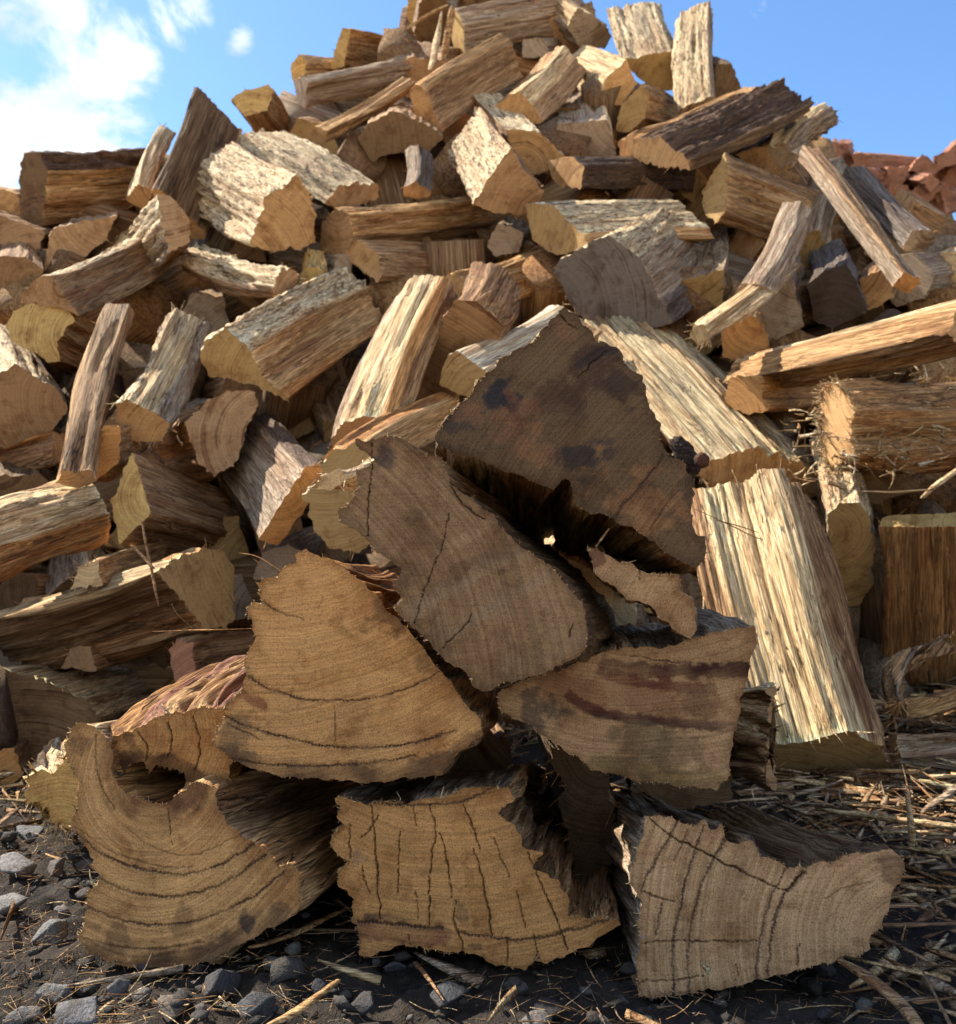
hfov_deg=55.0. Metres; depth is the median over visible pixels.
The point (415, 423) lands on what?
firewood log
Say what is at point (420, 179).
firewood log
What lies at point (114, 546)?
firewood log
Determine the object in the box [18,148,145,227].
firewood log
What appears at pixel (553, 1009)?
stone
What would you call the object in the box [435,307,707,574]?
firewood log
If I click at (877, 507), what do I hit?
firewood log
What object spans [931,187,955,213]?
firewood log
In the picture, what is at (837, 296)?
firewood log
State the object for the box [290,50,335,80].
firewood log
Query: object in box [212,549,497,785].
firewood log
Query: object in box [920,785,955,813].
wood splinter
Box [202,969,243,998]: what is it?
stone
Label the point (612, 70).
firewood log
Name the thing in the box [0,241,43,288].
firewood log
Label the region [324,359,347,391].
firewood log
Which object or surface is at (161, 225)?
firewood log
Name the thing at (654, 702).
firewood log
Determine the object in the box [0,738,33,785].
firewood log
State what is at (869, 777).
bark strip
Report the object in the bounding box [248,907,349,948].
wood splinter
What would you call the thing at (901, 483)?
firewood log
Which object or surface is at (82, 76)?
sky
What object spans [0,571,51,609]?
firewood log
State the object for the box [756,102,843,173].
firewood log
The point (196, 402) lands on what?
firewood log
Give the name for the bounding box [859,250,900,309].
firewood log
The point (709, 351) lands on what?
firewood log
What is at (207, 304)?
firewood log
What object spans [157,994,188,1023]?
stone
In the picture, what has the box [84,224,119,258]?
firewood log
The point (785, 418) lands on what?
firewood log
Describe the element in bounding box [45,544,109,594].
firewood log
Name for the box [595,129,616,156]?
firewood log
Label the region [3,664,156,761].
firewood log
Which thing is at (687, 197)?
firewood log
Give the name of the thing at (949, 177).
firewood log
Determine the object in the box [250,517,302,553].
firewood log
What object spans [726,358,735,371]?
firewood log
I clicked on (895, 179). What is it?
firewood log
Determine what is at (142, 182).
firewood log
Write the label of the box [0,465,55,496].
firewood log
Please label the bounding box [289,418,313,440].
firewood log
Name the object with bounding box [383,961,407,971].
stone
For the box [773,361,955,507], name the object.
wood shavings
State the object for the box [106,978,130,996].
stone
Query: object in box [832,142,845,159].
firewood log
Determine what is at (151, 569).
wood splinter
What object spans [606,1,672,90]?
firewood log
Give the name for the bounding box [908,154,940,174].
firewood log
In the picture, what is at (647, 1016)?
stone
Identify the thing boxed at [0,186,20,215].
firewood log
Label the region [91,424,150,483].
firewood log
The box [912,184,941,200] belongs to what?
firewood log
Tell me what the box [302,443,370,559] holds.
firewood log
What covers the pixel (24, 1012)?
stone
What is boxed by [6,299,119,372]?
firewood log
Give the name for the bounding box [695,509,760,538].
wood splinter
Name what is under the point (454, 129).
firewood log
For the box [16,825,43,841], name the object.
stone
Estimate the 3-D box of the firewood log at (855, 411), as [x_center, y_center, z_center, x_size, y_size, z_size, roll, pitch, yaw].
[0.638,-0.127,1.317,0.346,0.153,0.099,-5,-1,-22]
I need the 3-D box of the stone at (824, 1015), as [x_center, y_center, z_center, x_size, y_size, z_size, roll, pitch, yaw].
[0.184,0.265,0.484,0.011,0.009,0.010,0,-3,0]
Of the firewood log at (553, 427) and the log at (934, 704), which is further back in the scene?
the log at (934, 704)
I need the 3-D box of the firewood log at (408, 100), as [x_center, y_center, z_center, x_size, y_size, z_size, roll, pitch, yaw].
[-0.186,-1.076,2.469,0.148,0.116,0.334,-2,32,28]
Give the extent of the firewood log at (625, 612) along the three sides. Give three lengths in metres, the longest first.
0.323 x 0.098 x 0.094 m
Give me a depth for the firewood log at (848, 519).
1.27 m
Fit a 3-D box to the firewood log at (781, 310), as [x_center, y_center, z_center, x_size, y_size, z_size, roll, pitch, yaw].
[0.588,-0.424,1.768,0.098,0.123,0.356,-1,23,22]
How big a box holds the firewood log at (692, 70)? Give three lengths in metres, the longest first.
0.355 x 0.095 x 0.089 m
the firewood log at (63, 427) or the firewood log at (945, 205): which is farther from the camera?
the firewood log at (945, 205)
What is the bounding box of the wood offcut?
[17,736,61,803]
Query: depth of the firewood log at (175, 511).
1.28 m
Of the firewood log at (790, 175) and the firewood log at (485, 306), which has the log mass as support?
the firewood log at (790, 175)
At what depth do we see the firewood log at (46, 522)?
1.10 m
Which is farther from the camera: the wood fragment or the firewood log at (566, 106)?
the firewood log at (566, 106)
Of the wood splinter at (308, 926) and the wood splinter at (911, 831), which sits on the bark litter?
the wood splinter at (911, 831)
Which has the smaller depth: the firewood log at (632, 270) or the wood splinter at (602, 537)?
the wood splinter at (602, 537)
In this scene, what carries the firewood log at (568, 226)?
on the firewood log at (632, 270)
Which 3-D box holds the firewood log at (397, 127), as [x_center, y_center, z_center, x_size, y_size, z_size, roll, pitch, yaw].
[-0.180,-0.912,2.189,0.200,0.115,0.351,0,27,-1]
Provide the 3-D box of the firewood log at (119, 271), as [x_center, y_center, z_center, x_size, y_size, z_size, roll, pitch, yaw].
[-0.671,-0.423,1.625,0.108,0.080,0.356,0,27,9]
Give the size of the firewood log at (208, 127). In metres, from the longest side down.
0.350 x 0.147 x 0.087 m
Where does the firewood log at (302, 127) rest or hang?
on the firewood log
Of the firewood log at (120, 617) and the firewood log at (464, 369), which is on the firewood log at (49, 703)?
the firewood log at (120, 617)
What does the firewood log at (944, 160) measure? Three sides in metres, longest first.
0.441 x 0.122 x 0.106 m
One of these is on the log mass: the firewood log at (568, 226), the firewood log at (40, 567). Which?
the firewood log at (40, 567)
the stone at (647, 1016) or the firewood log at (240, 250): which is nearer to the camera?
the stone at (647, 1016)
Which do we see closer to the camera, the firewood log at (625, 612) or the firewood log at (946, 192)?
the firewood log at (625, 612)
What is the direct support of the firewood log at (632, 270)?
on the firewood log at (686, 390)
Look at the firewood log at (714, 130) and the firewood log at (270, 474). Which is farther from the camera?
the firewood log at (714, 130)
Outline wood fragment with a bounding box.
[587,543,697,638]
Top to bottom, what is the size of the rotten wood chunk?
0.088 m
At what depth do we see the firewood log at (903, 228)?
1.83 m
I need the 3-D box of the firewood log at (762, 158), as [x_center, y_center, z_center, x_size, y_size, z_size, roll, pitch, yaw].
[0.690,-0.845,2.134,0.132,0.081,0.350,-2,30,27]
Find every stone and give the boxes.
[0,852,36,878]
[0,892,28,914]
[3,1006,42,1023]
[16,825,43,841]
[30,919,67,945]
[35,982,70,1005]
[47,857,64,877]
[55,996,97,1023]
[76,859,92,871]
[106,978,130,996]
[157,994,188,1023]
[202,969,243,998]
[231,991,277,1023]
[311,978,328,997]
[351,991,372,1016]
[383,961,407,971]
[430,980,469,1009]
[533,996,562,1018]
[636,1011,652,1019]
[815,1008,836,1022]
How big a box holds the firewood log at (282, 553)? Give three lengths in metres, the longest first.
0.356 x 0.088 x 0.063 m
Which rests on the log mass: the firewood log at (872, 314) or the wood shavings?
the firewood log at (872, 314)
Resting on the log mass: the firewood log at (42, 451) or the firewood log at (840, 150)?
the firewood log at (42, 451)
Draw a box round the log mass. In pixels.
[0,0,955,747]
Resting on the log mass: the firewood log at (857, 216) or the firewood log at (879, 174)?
the firewood log at (857, 216)
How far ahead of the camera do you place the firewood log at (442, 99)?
2.15 m
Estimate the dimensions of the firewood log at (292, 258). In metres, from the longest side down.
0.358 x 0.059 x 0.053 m
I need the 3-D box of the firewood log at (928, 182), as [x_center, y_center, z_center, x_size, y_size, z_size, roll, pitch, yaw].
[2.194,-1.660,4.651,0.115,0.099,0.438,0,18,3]
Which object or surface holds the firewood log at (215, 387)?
on the log mass
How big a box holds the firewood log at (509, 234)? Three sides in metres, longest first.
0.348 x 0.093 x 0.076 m
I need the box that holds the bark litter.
[0,674,955,1023]
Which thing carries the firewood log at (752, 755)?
on the firewood log at (685, 798)
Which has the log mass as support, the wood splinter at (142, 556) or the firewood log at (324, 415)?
the firewood log at (324, 415)
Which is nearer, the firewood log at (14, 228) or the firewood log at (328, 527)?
the firewood log at (328, 527)
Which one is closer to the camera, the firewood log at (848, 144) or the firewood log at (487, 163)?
the firewood log at (487, 163)
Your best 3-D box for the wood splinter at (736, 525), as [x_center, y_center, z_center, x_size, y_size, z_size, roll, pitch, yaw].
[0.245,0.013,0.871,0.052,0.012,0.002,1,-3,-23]
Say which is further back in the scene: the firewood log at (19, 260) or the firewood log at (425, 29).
the firewood log at (425, 29)
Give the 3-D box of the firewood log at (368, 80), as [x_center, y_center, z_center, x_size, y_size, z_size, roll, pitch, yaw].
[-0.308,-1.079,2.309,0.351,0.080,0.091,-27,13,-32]
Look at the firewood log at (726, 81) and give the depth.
2.36 m
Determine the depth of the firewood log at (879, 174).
4.54 m
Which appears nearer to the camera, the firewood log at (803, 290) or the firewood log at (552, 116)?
the firewood log at (803, 290)
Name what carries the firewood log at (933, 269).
on the log mass
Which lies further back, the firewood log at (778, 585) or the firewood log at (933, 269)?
the firewood log at (933, 269)
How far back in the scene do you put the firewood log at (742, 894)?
0.51 m
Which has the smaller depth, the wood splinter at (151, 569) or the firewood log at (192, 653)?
the wood splinter at (151, 569)
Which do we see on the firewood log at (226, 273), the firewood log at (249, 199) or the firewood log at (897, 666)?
the firewood log at (249, 199)
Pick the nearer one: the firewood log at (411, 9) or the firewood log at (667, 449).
the firewood log at (667, 449)
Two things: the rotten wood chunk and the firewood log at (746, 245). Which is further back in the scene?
the firewood log at (746, 245)
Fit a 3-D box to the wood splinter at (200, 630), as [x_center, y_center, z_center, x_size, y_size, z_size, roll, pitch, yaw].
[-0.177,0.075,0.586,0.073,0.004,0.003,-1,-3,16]
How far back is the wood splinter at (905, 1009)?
0.47 m
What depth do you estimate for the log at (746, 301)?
1.44 m
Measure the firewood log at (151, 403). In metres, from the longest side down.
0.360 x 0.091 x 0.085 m
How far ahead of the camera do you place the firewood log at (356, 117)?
2.08 m
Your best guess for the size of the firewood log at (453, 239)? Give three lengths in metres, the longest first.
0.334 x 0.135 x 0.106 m
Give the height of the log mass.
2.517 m
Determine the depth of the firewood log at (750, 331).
1.56 m
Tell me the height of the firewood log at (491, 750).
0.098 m
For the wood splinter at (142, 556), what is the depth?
0.99 m
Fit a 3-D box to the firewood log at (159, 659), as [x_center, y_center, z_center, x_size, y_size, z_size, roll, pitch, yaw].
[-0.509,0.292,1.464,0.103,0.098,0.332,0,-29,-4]
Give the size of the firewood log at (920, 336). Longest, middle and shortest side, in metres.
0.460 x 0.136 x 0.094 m
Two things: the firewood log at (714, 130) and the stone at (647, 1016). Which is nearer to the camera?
the stone at (647, 1016)
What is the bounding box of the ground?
[0,717,955,1023]
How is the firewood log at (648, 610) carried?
on the log mass
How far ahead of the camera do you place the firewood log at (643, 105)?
2.16 m
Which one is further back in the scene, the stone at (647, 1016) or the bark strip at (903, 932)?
the bark strip at (903, 932)
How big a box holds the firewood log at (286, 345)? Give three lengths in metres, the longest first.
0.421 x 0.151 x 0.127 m
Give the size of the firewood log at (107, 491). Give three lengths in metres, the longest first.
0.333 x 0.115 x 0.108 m
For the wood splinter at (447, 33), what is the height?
0.175 m
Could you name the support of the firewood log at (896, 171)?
on the firewood log at (895, 179)
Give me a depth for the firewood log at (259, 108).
2.19 m
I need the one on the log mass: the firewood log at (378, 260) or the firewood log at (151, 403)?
the firewood log at (378, 260)
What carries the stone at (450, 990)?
on the ground
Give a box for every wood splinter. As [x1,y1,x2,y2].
[130,545,154,568]
[141,521,158,606]
[152,628,249,631]
[241,553,281,571]
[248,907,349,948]
[267,979,340,1023]
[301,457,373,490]
[407,4,447,28]
[428,12,442,70]
[440,6,454,66]
[595,529,609,547]
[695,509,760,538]
[713,519,758,532]
[825,808,955,828]
[837,958,923,1023]
[862,489,926,493]
[905,790,915,846]
[920,468,955,498]
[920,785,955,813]
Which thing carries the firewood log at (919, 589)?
on the log mass
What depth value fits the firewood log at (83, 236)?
1.80 m
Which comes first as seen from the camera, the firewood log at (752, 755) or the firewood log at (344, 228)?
the firewood log at (752, 755)
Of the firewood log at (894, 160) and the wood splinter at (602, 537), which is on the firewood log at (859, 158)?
the firewood log at (894, 160)
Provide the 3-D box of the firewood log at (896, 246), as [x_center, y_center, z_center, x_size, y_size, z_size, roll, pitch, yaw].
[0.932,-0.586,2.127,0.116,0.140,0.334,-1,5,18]
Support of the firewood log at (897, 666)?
on the log mass
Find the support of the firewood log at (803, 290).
on the firewood log at (781, 310)
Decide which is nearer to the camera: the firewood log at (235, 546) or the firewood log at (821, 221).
the firewood log at (235, 546)
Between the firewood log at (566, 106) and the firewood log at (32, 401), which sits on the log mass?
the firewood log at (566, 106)
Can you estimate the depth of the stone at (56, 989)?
0.50 m
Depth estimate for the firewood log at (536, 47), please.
2.49 m
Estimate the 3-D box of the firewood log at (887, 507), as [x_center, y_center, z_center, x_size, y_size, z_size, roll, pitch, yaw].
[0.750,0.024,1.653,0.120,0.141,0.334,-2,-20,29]
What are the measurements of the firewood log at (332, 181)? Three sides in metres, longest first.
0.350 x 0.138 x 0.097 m
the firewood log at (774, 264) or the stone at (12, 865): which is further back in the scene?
the firewood log at (774, 264)
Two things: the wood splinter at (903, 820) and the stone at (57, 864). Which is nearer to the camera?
the stone at (57, 864)
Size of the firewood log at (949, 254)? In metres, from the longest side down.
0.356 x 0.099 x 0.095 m
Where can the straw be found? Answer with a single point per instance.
(128, 1005)
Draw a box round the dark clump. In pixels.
[669,436,709,478]
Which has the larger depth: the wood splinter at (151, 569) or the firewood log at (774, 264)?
the firewood log at (774, 264)
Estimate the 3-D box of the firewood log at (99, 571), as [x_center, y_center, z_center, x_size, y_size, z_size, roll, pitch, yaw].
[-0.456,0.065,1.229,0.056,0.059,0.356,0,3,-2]
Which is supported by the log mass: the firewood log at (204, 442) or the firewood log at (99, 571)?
the firewood log at (204, 442)
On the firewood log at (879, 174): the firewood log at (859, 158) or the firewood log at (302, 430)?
the firewood log at (859, 158)
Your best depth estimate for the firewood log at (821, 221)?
1.94 m
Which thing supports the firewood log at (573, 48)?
on the firewood log at (536, 47)
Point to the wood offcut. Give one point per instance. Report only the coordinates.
(55, 743)
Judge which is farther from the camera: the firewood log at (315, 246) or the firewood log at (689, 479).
the firewood log at (315, 246)
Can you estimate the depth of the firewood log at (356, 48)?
2.44 m
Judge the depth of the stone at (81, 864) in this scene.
0.72 m
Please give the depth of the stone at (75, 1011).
0.48 m
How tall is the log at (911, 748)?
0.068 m
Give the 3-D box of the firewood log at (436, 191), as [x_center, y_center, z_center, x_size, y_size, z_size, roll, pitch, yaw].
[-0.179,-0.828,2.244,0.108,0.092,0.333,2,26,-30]
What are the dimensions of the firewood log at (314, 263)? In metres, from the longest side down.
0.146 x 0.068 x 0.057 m
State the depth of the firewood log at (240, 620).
1.36 m
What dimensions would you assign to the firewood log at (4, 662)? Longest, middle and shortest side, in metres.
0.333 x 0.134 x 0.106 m
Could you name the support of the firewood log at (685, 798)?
on the firewood log at (742, 894)
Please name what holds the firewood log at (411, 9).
on the log mass
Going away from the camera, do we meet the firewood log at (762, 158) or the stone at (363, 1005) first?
the stone at (363, 1005)
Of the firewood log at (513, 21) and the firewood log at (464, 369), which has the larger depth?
the firewood log at (513, 21)
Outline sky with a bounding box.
[0,0,955,219]
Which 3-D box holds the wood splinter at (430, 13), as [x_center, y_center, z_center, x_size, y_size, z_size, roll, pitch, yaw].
[-0.136,-1.334,2.473,0.112,0.067,0.013,0,-3,0]
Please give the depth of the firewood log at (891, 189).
4.52 m
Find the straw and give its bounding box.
[0,719,955,1023]
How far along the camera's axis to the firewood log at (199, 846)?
0.56 m
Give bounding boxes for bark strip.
[798,793,901,816]
[805,760,919,798]
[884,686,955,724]
[894,920,907,940]
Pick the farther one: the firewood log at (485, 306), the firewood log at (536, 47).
the firewood log at (536, 47)
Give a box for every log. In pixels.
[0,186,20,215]
[0,210,52,250]
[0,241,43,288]
[0,324,67,447]
[0,424,64,468]
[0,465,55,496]
[0,480,114,582]
[0,537,240,670]
[0,561,48,583]
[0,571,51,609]
[0,650,18,666]
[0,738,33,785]
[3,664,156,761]
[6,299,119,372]
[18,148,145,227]
[20,236,168,315]
[43,211,119,270]
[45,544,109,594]
[51,642,117,674]
[52,426,122,522]
[54,520,115,557]
[56,303,133,488]
[61,423,66,431]
[62,543,173,599]
[63,655,357,968]
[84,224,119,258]
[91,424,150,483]
[93,194,197,270]
[103,528,134,553]
[104,408,118,425]
[105,302,212,449]
[110,453,253,553]
[120,123,175,208]
[149,87,242,242]
[150,652,166,669]
[153,390,265,483]
[168,627,255,681]
[176,242,307,298]
[179,287,229,333]
[182,398,207,412]
[197,142,316,253]
[200,267,381,401]
[201,376,259,399]
[208,516,249,560]
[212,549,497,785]
[221,412,322,548]
[223,574,252,630]
[228,241,267,261]
[229,128,379,208]
[231,84,289,132]
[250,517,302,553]
[253,525,325,579]
[265,248,351,272]
[288,242,325,253]
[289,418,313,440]
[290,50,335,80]
[290,116,341,153]
[291,55,411,111]
[297,247,328,284]
[298,431,325,450]
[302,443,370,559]
[306,77,416,144]
[311,392,342,442]
[316,389,460,463]
[320,195,495,254]
[322,543,352,562]
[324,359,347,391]
[326,272,457,447]
[329,761,619,969]
[330,28,382,69]
[337,425,616,691]
[345,239,430,282]
[358,100,443,161]
[398,97,411,104]
[400,144,435,201]
[400,152,444,201]
[403,41,448,100]
[407,0,416,23]
[407,33,523,131]
[412,0,458,45]
[416,261,521,400]
[420,238,467,249]
[429,46,459,60]
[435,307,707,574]
[439,305,602,396]
[440,114,471,145]
[446,244,544,299]
[448,107,544,220]
[448,722,511,772]
[452,0,557,54]
[472,92,564,175]
[476,0,492,3]
[476,223,534,262]
[487,215,529,260]
[494,46,585,123]
[494,608,757,790]
[522,37,561,57]
[525,199,714,254]
[531,725,625,879]
[534,114,556,125]
[544,535,637,625]
[545,155,695,191]
[549,0,585,54]
[553,93,595,114]
[553,206,696,327]
[554,0,611,48]
[557,91,615,156]
[572,45,636,105]
[582,314,817,497]
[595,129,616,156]
[605,790,905,999]
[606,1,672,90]
[616,84,675,133]
[618,77,814,172]
[624,737,738,810]
[645,608,652,613]
[660,440,671,453]
[670,169,707,204]
[671,1,714,116]
[681,226,728,306]
[683,262,802,353]
[683,473,694,487]
[691,462,893,778]
[700,333,722,357]
[702,152,849,249]
[712,56,740,98]
[717,276,769,359]
[717,299,955,387]
[724,372,834,414]
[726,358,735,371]
[728,230,766,261]
[729,682,797,796]
[735,135,796,173]
[736,197,812,294]
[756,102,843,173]
[758,255,806,342]
[771,413,797,436]
[775,170,799,182]
[797,273,861,327]
[798,145,921,296]
[799,159,843,268]
[805,459,926,506]
[806,239,867,331]
[806,448,816,500]
[809,429,875,605]
[810,375,955,476]
[832,138,854,153]
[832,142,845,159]
[842,166,938,252]
[844,152,916,168]
[848,151,870,165]
[850,164,885,182]
[855,299,896,323]
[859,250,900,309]
[863,233,908,261]
[871,504,881,521]
[876,631,955,732]
[877,511,955,688]
[881,497,914,515]
[882,165,909,178]
[884,175,910,189]
[884,183,909,196]
[884,732,955,783]
[890,251,954,306]
[893,183,955,233]
[907,173,939,192]
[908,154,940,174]
[909,190,934,204]
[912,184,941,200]
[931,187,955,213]
[933,139,955,180]
[933,149,955,172]
[933,182,954,203]
[940,247,955,285]
[942,169,955,187]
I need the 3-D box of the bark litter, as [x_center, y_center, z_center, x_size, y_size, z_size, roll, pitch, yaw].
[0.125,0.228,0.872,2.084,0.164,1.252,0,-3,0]
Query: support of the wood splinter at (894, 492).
on the firewood log at (919, 589)
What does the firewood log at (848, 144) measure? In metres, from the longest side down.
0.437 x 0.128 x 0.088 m
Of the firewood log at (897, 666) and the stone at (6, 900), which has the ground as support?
the stone at (6, 900)
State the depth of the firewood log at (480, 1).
2.80 m
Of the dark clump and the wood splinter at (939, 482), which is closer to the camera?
the dark clump
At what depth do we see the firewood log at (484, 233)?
1.93 m
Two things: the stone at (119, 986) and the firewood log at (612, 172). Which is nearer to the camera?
the stone at (119, 986)
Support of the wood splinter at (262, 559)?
on the firewood log at (350, 676)
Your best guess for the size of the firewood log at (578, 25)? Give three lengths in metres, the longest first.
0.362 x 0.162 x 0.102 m
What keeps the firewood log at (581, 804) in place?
on the firewood log at (476, 863)
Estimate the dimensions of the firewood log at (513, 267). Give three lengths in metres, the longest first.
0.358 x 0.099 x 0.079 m
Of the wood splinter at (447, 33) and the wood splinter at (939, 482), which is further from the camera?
the wood splinter at (447, 33)
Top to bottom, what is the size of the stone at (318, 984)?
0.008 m
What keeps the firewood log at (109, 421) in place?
on the firewood log at (107, 491)
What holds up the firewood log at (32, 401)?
on the firewood log at (42, 451)
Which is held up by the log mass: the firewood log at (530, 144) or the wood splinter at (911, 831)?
the firewood log at (530, 144)
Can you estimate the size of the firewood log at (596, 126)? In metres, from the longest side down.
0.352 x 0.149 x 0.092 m
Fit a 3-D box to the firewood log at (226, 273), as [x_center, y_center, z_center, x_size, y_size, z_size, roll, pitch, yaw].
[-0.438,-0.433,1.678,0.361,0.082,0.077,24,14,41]
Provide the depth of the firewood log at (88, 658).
1.14 m
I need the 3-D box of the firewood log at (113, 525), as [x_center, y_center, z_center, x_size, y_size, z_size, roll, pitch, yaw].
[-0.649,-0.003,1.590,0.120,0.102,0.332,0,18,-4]
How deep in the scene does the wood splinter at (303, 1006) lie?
0.46 m
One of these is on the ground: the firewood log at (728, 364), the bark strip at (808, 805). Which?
the bark strip at (808, 805)
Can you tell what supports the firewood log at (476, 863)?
on the ground
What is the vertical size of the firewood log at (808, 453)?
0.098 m
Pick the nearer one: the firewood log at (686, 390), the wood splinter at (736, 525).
the wood splinter at (736, 525)
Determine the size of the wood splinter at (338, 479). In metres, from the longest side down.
0.069 x 0.051 x 0.030 m
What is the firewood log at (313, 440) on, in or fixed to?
on the log mass
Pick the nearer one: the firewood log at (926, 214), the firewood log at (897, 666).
the firewood log at (897, 666)
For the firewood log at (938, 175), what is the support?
on the firewood log at (945, 205)
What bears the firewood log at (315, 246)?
on the log mass
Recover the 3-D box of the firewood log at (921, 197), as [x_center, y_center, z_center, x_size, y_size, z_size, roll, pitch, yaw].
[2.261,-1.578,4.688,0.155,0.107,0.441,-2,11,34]
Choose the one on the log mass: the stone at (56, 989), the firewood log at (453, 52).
the firewood log at (453, 52)
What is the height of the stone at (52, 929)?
0.017 m
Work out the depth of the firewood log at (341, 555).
1.44 m
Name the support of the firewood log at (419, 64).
on the firewood log at (408, 100)
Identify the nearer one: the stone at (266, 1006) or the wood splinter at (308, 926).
the stone at (266, 1006)
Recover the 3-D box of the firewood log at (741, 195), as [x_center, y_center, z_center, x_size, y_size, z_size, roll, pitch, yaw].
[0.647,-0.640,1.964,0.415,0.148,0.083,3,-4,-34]
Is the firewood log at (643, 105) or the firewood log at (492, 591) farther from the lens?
the firewood log at (643, 105)
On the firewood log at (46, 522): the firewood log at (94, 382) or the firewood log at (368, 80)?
the firewood log at (94, 382)
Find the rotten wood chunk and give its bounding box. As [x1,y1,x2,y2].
[21,739,77,844]
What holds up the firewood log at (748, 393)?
on the firewood log at (686, 390)
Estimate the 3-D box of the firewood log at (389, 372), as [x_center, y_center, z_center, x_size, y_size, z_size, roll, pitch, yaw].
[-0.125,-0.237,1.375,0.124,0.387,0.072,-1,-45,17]
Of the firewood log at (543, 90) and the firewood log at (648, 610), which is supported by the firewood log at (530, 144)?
the firewood log at (543, 90)
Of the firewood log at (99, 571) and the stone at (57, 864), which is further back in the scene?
the firewood log at (99, 571)
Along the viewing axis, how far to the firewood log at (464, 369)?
1.34 m
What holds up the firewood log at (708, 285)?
on the log mass

